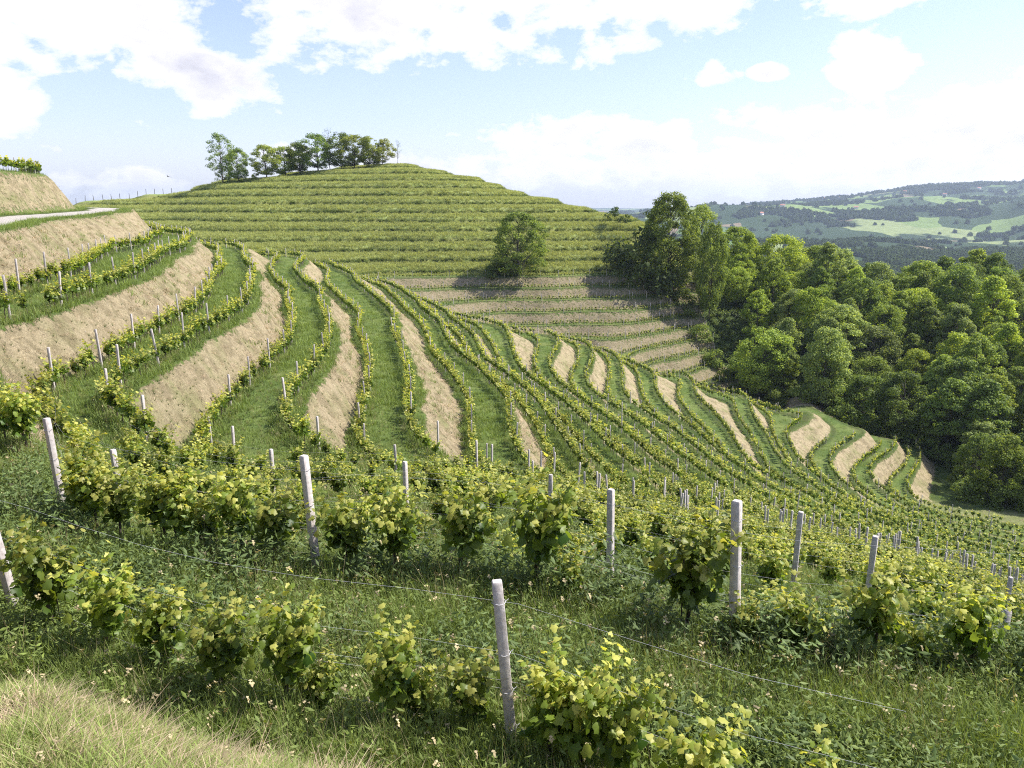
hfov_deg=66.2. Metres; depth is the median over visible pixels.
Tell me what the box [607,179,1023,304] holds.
woods
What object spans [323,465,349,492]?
grapevine
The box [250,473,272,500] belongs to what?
grapevine
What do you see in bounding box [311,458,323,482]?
grapevine
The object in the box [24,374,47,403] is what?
grapevine
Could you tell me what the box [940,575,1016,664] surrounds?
grapevine
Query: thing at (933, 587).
grapevine
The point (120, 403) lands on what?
grapevine
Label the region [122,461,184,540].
grapevine
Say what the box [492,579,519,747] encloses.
vineyard post
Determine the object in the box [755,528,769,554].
grapevine
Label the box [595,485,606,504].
grapevine
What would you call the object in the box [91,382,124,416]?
grapevine
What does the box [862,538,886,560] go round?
grapevine
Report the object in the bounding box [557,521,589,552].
grapevine
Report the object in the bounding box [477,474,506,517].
grapevine
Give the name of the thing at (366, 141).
skyline tree
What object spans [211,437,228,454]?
grapevine
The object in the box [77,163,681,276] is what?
hill grass
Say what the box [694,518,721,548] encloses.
grapevine
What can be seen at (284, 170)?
skyline tree
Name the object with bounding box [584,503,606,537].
grapevine
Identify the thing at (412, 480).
grapevine
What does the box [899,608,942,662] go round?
grapevine
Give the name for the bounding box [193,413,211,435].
grapevine
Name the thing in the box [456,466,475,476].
grapevine
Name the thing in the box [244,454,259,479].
grapevine
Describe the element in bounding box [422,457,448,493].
grapevine
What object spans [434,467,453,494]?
grapevine
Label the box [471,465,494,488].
grapevine
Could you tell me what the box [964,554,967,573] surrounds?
vineyard post
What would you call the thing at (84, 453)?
grapevine
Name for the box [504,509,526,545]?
grapevine
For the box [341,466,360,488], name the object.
grapevine
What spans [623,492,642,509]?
grapevine
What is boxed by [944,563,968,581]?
grapevine
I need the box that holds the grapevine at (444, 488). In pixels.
[433,478,462,500]
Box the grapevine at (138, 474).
[124,459,152,480]
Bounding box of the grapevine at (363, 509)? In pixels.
[350,489,373,526]
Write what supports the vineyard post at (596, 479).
on the ground at (230, 347)
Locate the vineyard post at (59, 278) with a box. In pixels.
[58,271,62,306]
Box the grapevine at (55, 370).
[40,355,60,386]
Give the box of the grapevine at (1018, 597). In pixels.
[1012,585,1023,614]
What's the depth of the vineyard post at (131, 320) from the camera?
44.11 m
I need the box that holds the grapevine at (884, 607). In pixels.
[836,560,913,658]
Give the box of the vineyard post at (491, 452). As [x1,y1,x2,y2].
[491,444,492,460]
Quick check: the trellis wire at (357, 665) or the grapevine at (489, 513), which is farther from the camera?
the grapevine at (489, 513)
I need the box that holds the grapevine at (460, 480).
[451,459,474,496]
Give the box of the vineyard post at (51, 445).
[42,418,66,506]
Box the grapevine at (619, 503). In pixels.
[615,496,626,511]
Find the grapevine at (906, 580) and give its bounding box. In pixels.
[897,562,923,593]
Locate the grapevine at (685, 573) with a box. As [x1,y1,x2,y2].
[642,502,747,630]
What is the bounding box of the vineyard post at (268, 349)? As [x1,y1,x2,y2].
[267,338,270,366]
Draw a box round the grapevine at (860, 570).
[851,553,880,580]
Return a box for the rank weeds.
[0,439,1023,767]
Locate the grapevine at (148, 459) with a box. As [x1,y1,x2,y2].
[136,448,157,475]
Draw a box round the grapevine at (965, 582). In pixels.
[952,567,974,585]
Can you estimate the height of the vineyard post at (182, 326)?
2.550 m
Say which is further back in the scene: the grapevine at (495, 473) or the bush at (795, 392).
the bush at (795, 392)
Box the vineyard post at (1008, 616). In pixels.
[995,609,1011,639]
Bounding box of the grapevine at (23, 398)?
[0,386,38,444]
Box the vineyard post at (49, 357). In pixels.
[47,347,55,392]
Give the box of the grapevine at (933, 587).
[907,555,949,601]
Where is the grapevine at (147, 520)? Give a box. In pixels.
[131,498,173,531]
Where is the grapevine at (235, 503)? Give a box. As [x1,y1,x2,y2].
[200,465,261,553]
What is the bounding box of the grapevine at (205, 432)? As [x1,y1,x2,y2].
[193,424,220,441]
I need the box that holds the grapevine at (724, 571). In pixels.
[701,521,752,577]
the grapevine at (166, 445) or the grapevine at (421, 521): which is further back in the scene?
the grapevine at (166, 445)
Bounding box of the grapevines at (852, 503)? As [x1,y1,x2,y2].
[0,155,1023,590]
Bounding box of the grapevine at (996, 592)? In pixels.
[977,576,1004,605]
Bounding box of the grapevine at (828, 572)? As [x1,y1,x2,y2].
[815,542,844,585]
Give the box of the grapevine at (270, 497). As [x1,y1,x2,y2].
[260,491,278,505]
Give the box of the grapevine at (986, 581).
[959,571,1003,602]
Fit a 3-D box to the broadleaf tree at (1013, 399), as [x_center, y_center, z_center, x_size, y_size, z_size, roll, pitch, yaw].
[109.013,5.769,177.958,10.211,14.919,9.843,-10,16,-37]
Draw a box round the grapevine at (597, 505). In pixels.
[593,501,606,511]
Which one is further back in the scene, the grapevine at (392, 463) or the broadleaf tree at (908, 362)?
the broadleaf tree at (908, 362)
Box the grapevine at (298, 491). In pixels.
[287,474,315,510]
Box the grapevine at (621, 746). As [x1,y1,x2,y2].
[570,642,676,767]
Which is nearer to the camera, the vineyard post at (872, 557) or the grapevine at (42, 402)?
the vineyard post at (872, 557)
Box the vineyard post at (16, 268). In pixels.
[14,259,19,292]
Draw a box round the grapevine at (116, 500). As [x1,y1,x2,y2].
[90,454,145,535]
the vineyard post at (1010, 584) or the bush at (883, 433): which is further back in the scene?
the bush at (883, 433)
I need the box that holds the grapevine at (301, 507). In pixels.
[293,494,315,532]
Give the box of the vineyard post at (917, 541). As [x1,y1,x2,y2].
[915,537,918,555]
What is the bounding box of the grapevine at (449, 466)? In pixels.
[446,461,459,480]
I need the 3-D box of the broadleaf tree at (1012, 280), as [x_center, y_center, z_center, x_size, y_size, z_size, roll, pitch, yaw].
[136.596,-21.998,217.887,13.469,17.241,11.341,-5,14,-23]
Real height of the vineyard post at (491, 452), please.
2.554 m
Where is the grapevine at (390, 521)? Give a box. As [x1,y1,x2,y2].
[364,467,428,572]
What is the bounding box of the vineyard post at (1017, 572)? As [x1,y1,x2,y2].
[1015,567,1018,583]
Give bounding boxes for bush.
[484,258,520,277]
[601,226,677,297]
[603,206,631,222]
[671,287,695,305]
[681,306,696,316]
[687,323,713,342]
[691,294,700,304]
[701,349,724,368]
[714,367,731,381]
[721,383,744,394]
[760,388,788,407]
[787,383,819,404]
[875,427,893,437]
[893,427,930,448]
[928,443,958,467]
[945,464,971,489]
[949,475,991,504]
[950,454,981,474]
[988,483,1023,511]
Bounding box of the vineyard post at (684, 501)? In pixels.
[683,491,685,508]
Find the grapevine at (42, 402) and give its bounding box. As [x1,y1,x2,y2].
[33,394,53,414]
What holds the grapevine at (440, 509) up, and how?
on the ground at (230, 347)
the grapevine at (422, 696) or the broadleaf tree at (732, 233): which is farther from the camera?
the broadleaf tree at (732, 233)
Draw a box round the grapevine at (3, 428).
[0,382,28,442]
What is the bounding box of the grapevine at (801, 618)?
[770,569,840,653]
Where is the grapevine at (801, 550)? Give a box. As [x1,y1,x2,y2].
[781,531,808,568]
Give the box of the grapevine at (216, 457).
[210,443,226,469]
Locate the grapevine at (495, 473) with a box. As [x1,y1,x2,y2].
[489,468,508,483]
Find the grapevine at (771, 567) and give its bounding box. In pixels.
[748,541,789,589]
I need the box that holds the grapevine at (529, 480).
[522,474,537,484]
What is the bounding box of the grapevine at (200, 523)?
[179,474,236,545]
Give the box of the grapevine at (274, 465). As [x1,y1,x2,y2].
[263,459,279,481]
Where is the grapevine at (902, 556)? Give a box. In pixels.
[893,551,918,574]
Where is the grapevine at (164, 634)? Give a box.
[112,580,191,670]
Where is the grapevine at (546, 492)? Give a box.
[539,477,565,502]
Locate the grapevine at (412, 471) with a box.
[408,463,421,482]
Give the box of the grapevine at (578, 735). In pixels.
[535,631,630,766]
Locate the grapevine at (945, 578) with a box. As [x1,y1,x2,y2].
[910,560,951,591]
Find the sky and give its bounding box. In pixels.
[0,0,1023,208]
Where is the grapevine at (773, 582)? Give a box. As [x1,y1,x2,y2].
[741,578,787,618]
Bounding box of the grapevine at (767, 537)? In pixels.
[762,533,793,555]
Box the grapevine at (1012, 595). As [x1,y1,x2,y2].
[991,588,1023,611]
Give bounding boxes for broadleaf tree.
[693,219,729,319]
[715,226,758,280]
[722,266,754,306]
[726,254,758,289]
[727,326,796,395]
[739,289,774,344]
[740,232,759,268]
[750,257,774,293]
[752,233,808,284]
[752,257,792,324]
[759,256,790,305]
[766,345,800,394]
[767,288,815,334]
[767,317,796,347]
[770,316,803,376]
[776,246,813,281]
[778,270,816,309]
[785,255,813,285]
[790,285,846,344]
[796,262,820,279]
[798,326,852,407]
[799,244,836,285]
[801,302,873,366]
[804,259,837,296]
[805,242,849,304]
[807,266,835,302]
[813,316,847,376]
[813,338,842,392]
[824,374,900,435]
[829,247,862,295]
[831,374,876,414]
[836,297,862,340]
[838,264,856,293]
[838,277,891,330]
[843,266,867,308]
[844,355,900,412]
[848,325,903,377]
[860,263,880,281]
[861,261,897,297]
[863,282,892,319]
[863,303,909,357]
[865,280,879,297]
[875,369,933,438]
[878,290,917,345]
[880,279,895,319]
[885,287,948,347]
[891,260,952,303]
[893,266,908,283]
[893,276,921,307]
[893,348,938,405]
[896,333,928,376]
[902,297,943,362]
[907,271,935,333]
[918,377,985,455]
[922,354,963,416]
[923,302,981,350]
[926,303,976,359]
[928,356,990,445]
[930,263,983,310]
[932,255,955,285]
[933,331,981,381]
[950,263,986,303]
[951,248,990,288]
[951,332,1006,377]
[953,421,1004,470]
[954,433,1001,483]
[956,378,1016,456]
[961,373,1022,445]
[966,275,1019,342]
[971,433,1023,505]
[974,266,1019,313]
[976,322,1013,369]
[977,341,1009,375]
[978,252,1015,298]
[984,274,1023,321]
[989,321,1023,376]
[995,391,1020,428]
[999,366,1023,414]
[1001,429,1023,485]
[1008,334,1023,371]
[1008,392,1023,439]
[1010,300,1023,333]
[1011,346,1023,393]
[1012,321,1023,352]
[1015,273,1023,288]
[1016,264,1023,277]
[1016,460,1023,480]
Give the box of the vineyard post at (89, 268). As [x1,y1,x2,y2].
[88,262,92,292]
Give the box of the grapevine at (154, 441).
[147,424,178,450]
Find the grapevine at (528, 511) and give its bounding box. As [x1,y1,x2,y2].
[516,486,540,521]
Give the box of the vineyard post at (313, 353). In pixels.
[313,344,314,372]
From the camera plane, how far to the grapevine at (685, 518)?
26.80 m
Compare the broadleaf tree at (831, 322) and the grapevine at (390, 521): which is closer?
the grapevine at (390, 521)
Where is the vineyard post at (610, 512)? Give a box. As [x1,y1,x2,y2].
[606,488,615,575]
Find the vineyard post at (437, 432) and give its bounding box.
[437,421,438,443]
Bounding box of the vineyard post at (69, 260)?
[67,248,71,275]
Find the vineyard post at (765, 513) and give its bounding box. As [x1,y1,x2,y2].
[764,505,765,522]
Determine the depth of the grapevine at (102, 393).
31.08 m
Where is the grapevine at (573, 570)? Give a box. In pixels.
[549,544,584,592]
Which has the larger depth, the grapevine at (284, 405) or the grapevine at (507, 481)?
the grapevine at (284, 405)
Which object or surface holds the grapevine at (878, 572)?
on the ground at (230, 347)
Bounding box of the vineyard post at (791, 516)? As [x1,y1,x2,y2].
[789,510,793,534]
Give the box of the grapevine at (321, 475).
[311,454,341,488]
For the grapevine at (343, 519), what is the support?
on the ground at (230, 347)
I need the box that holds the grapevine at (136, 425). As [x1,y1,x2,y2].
[128,411,156,433]
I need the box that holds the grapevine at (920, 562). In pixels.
[912,556,935,570]
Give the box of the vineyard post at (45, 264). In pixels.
[43,252,47,283]
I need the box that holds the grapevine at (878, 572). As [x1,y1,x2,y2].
[860,545,902,598]
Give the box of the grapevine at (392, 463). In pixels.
[384,451,401,471]
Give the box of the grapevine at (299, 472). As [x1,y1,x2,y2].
[295,456,315,480]
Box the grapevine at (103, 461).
[89,451,110,473]
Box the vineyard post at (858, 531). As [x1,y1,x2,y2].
[858,523,859,539]
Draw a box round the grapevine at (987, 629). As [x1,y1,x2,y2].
[936,616,1009,644]
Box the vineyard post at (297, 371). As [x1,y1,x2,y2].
[296,361,298,392]
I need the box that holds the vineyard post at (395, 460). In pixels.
[393,444,396,471]
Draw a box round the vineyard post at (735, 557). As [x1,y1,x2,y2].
[729,499,744,624]
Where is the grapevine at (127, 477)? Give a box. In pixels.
[99,458,139,493]
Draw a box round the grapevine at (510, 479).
[504,473,521,489]
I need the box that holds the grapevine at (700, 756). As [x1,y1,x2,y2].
[645,691,754,767]
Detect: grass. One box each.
[0,167,1023,627]
[0,241,1023,767]
[0,458,1023,767]
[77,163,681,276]
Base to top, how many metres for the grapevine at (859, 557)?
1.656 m
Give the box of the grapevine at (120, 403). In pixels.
[112,390,125,422]
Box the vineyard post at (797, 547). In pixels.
[790,511,803,588]
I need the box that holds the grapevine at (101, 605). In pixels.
[46,540,139,650]
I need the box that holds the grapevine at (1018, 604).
[977,586,1023,638]
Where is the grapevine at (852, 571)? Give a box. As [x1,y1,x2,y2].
[839,545,866,577]
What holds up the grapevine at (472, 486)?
on the ground at (230, 347)
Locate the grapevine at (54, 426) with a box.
[37,410,68,437]
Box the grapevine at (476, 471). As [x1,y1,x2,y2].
[467,462,485,484]
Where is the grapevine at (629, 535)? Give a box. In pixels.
[618,501,653,549]
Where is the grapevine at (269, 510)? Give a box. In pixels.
[249,475,306,560]
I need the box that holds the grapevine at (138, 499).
[130,482,157,522]
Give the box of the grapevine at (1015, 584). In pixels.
[1004,576,1023,593]
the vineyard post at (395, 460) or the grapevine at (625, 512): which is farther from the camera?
the vineyard post at (395, 460)
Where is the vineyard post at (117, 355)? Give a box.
[115,344,121,387]
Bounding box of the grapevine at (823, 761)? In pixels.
[799,723,839,767]
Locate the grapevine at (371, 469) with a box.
[366,457,381,478]
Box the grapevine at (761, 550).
[756,539,768,562]
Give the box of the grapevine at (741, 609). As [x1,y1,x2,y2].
[728,589,762,644]
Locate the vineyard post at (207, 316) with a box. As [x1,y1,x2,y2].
[205,303,209,332]
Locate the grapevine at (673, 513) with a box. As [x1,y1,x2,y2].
[663,504,680,522]
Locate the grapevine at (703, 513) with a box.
[698,507,721,526]
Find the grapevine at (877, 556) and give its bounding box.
[861,543,886,561]
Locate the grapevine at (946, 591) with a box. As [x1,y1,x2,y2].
[942,579,958,600]
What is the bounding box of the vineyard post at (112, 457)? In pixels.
[109,449,120,487]
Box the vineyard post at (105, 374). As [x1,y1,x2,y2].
[104,368,110,407]
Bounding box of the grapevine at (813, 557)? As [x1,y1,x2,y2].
[805,532,832,570]
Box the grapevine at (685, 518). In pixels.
[669,510,694,528]
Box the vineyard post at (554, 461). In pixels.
[553,452,555,473]
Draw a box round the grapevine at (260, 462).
[253,449,268,472]
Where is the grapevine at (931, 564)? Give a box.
[908,553,949,599]
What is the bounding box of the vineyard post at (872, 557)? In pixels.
[865,535,878,587]
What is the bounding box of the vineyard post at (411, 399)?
[410,392,411,408]
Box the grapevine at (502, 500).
[489,474,507,508]
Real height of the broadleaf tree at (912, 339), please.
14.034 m
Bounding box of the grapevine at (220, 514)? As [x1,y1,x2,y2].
[210,492,228,526]
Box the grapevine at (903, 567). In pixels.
[893,550,915,582]
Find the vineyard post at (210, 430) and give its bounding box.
[207,416,212,442]
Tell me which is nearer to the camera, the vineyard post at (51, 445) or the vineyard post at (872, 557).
the vineyard post at (51, 445)
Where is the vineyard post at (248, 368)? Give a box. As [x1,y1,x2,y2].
[247,356,250,383]
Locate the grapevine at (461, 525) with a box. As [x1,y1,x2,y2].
[438,467,504,571]
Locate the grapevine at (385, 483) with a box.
[365,465,397,504]
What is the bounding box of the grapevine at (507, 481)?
[495,474,519,494]
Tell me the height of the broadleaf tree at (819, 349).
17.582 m
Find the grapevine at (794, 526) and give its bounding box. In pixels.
[789,524,809,542]
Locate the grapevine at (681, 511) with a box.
[680,507,698,528]
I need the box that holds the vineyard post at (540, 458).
[540,451,541,466]
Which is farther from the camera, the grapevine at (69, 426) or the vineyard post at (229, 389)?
the vineyard post at (229, 389)
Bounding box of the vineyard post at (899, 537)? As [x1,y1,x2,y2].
[897,531,901,550]
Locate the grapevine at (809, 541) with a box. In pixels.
[806,537,818,555]
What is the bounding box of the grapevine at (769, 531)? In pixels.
[760,521,779,537]
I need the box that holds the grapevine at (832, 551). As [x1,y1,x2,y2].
[821,543,843,561]
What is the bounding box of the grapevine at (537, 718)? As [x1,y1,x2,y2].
[517,624,602,761]
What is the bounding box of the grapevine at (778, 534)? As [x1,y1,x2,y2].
[770,526,788,541]
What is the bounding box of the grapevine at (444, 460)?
[430,452,448,468]
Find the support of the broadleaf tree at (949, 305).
on the ground at (230, 347)
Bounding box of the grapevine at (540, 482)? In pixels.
[529,469,553,493]
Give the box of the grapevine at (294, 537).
[287,528,299,552]
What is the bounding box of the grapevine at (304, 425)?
[297,413,312,443]
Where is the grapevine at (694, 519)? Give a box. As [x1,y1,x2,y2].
[687,509,707,529]
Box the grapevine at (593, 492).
[589,487,604,501]
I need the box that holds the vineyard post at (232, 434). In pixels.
[231,426,234,445]
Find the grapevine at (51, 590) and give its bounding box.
[0,513,89,630]
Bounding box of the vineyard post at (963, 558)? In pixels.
[961,550,965,569]
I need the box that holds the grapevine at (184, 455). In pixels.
[176,438,202,466]
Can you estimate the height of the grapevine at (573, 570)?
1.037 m
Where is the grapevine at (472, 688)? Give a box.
[431,639,499,729]
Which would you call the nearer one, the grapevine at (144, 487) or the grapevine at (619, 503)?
the grapevine at (144, 487)
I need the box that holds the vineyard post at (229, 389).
[227,374,231,405]
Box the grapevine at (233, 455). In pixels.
[215,437,243,470]
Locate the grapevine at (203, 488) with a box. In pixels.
[181,465,218,499]
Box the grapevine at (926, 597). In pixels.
[906,579,949,622]
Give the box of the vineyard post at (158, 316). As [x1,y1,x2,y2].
[157,305,159,333]
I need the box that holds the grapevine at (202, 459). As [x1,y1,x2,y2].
[183,441,206,476]
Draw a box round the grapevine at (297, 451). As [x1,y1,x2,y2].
[287,440,304,462]
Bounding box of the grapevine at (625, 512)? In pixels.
[615,496,633,533]
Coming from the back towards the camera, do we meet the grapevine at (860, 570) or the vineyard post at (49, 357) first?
the vineyard post at (49, 357)
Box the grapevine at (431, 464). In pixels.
[425,459,441,477]
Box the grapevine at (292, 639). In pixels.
[228,567,325,703]
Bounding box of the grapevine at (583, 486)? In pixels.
[581,483,601,501]
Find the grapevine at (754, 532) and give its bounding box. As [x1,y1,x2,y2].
[743,525,762,542]
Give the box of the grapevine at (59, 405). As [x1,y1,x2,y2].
[39,392,63,436]
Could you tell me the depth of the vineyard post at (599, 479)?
44.41 m
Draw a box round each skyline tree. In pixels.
[205,132,235,182]
[219,147,248,180]
[248,144,282,176]
[268,146,298,174]
[283,142,315,173]
[293,132,332,170]
[321,131,359,168]
[322,130,337,167]
[332,134,369,167]
[352,135,385,165]
[371,138,397,164]
[392,140,401,163]
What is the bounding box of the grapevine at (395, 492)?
[389,477,417,512]
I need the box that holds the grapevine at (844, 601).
[812,595,856,627]
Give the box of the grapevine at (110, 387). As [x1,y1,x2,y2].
[99,376,131,413]
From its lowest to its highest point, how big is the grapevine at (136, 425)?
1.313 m
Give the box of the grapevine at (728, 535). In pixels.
[721,510,751,555]
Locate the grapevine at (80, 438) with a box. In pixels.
[69,426,99,453]
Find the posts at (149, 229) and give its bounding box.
[13,157,1015,556]
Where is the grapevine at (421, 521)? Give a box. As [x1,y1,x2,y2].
[408,510,434,554]
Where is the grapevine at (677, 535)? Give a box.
[667,519,700,559]
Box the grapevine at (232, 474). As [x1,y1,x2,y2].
[220,454,248,487]
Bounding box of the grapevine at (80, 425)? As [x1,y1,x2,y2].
[63,420,90,451]
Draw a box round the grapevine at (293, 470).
[283,460,299,477]
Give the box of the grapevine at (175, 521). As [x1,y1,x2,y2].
[150,455,203,556]
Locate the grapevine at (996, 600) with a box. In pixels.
[975,584,1012,612]
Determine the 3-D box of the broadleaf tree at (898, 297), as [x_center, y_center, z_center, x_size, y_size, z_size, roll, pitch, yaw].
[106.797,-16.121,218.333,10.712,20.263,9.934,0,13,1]
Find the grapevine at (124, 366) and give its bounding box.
[110,353,131,382]
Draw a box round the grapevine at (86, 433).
[63,418,92,448]
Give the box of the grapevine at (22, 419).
[0,378,46,448]
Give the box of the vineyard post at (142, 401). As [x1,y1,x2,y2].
[140,395,146,437]
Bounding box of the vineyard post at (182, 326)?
[181,312,185,347]
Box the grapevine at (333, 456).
[321,450,338,469]
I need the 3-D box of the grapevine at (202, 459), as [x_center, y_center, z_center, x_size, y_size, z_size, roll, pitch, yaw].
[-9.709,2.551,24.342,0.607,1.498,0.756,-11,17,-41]
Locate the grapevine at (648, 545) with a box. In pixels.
[627,525,673,573]
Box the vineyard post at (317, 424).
[316,416,320,450]
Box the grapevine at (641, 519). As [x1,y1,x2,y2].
[635,510,649,531]
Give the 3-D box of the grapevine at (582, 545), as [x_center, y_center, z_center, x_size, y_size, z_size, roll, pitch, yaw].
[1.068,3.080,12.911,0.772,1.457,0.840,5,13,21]
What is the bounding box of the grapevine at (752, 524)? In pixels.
[743,513,758,537]
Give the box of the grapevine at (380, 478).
[371,471,391,490]
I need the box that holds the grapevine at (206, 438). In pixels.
[195,431,212,460]
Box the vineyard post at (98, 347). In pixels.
[94,329,102,367]
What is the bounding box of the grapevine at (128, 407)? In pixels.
[113,389,142,428]
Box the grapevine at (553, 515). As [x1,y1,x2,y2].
[491,451,588,585]
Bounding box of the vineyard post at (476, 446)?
[475,440,477,466]
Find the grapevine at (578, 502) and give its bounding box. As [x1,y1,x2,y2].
[571,489,593,519]
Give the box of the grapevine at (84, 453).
[63,438,104,464]
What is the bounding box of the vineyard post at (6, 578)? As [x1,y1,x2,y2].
[0,533,19,611]
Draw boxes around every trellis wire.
[0,398,994,596]
[0,500,901,710]
[4,538,874,767]
[10,561,742,767]
[11,380,1000,553]
[20,597,601,762]
[36,443,991,659]
[40,425,983,620]
[43,430,995,628]
[52,422,1022,594]
[72,591,650,742]
[82,424,1020,579]
[135,427,1019,569]
[142,446,953,576]
[209,453,1017,589]
[219,441,986,558]
[334,492,950,587]
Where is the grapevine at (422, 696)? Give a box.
[397,658,438,724]
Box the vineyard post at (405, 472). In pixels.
[402,461,408,502]
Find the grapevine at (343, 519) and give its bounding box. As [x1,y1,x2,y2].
[298,481,372,568]
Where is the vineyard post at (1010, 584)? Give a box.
[1004,576,1013,605]
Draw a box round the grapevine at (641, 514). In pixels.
[616,511,644,533]
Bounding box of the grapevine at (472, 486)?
[466,475,476,494]
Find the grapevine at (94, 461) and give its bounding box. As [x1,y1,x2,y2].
[57,430,107,521]
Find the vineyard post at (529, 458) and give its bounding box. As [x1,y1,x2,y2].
[528,449,529,468]
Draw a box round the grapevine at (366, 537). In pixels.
[337,518,377,549]
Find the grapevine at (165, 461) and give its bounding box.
[152,439,178,479]
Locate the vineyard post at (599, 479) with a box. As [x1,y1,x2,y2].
[598,473,600,490]
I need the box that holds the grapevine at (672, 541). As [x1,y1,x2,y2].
[662,517,690,544]
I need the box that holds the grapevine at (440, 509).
[424,485,464,522]
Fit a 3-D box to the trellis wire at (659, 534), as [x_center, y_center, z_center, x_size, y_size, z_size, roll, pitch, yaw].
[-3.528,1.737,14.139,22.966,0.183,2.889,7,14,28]
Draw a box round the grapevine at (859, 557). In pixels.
[852,545,877,561]
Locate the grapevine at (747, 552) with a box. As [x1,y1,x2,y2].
[741,531,759,563]
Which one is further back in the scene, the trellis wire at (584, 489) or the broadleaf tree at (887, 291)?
the broadleaf tree at (887, 291)
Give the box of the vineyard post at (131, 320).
[130,314,135,348]
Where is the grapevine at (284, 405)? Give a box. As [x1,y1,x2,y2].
[278,395,292,423]
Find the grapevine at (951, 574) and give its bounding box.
[927,562,961,590]
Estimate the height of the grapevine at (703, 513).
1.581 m
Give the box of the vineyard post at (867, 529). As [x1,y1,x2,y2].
[865,527,868,544]
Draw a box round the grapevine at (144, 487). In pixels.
[130,471,157,500]
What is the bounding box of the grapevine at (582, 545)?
[548,531,601,571]
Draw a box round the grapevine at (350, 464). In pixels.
[339,459,354,478]
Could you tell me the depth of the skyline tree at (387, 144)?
320.60 m
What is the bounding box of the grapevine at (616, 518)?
[601,505,623,530]
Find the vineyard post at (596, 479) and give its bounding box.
[596,471,597,491]
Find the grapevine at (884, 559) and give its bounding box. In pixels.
[863,547,900,579]
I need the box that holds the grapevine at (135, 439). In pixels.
[116,425,146,455]
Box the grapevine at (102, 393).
[94,380,114,408]
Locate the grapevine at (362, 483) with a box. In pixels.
[355,470,375,494]
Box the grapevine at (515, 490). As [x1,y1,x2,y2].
[507,479,526,505]
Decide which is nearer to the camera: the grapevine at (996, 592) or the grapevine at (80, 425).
the grapevine at (996, 592)
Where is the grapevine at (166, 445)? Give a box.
[150,424,178,454]
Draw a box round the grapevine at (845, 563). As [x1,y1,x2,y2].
[822,549,853,582]
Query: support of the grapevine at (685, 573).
on the ground at (230, 347)
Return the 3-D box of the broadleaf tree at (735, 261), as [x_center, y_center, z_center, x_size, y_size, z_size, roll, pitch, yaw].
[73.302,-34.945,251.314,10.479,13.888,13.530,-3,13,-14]
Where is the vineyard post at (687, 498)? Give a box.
[686,489,687,509]
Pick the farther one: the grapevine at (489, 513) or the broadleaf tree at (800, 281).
the broadleaf tree at (800, 281)
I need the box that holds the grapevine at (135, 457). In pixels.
[114,434,148,466]
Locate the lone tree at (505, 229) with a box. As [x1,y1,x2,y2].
[491,210,549,276]
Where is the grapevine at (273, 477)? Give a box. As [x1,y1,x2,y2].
[260,460,283,491]
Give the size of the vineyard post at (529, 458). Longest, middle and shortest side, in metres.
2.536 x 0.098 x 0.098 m
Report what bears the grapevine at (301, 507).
on the ground at (230, 347)
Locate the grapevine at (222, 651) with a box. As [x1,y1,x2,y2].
[186,582,264,689]
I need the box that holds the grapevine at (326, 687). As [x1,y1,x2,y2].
[285,644,357,713]
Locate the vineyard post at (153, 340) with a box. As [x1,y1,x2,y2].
[150,329,159,363]
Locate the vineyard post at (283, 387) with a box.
[281,377,285,399]
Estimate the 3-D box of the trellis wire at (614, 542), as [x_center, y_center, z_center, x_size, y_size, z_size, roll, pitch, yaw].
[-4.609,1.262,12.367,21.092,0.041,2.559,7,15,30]
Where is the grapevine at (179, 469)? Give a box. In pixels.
[168,457,203,486]
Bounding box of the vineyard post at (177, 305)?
[175,294,179,320]
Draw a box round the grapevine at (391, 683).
[360,602,436,724]
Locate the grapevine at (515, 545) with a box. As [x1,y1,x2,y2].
[493,528,525,561]
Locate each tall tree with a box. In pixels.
[638,190,700,294]
[682,202,717,283]
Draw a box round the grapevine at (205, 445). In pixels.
[192,440,217,456]
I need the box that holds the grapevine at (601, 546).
[589,511,626,559]
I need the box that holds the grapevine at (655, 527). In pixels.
[644,495,679,543]
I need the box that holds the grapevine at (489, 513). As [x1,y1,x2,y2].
[475,507,495,536]
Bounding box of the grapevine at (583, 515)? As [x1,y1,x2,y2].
[575,491,603,529]
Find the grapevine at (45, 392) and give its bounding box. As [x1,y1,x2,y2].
[34,382,51,403]
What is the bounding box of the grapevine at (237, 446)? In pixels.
[222,438,243,460]
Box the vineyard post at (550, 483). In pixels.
[548,474,552,499]
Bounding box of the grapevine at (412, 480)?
[408,467,426,491]
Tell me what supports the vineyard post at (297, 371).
on the ground at (230, 347)
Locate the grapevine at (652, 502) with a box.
[650,497,666,516]
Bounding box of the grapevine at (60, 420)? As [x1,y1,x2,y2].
[47,406,77,443]
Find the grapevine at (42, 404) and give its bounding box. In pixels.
[36,397,56,431]
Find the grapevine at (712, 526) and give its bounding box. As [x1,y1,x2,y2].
[700,516,722,539]
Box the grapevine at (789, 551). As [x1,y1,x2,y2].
[765,522,802,574]
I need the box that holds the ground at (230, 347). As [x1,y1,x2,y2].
[0,165,1023,764]
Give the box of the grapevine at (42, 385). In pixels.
[29,370,53,394]
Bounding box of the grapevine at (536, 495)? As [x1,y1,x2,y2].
[521,476,546,512]
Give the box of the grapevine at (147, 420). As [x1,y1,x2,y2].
[133,402,160,443]
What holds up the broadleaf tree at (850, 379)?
on the ground at (230, 347)
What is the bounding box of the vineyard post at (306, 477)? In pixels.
[299,454,320,571]
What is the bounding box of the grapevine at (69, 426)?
[62,416,78,441]
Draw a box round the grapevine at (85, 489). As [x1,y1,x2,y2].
[56,452,126,532]
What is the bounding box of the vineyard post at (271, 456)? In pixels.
[269,449,275,493]
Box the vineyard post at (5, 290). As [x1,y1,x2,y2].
[2,275,10,318]
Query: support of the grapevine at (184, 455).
on the ground at (230, 347)
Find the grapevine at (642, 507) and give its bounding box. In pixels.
[640,501,656,524]

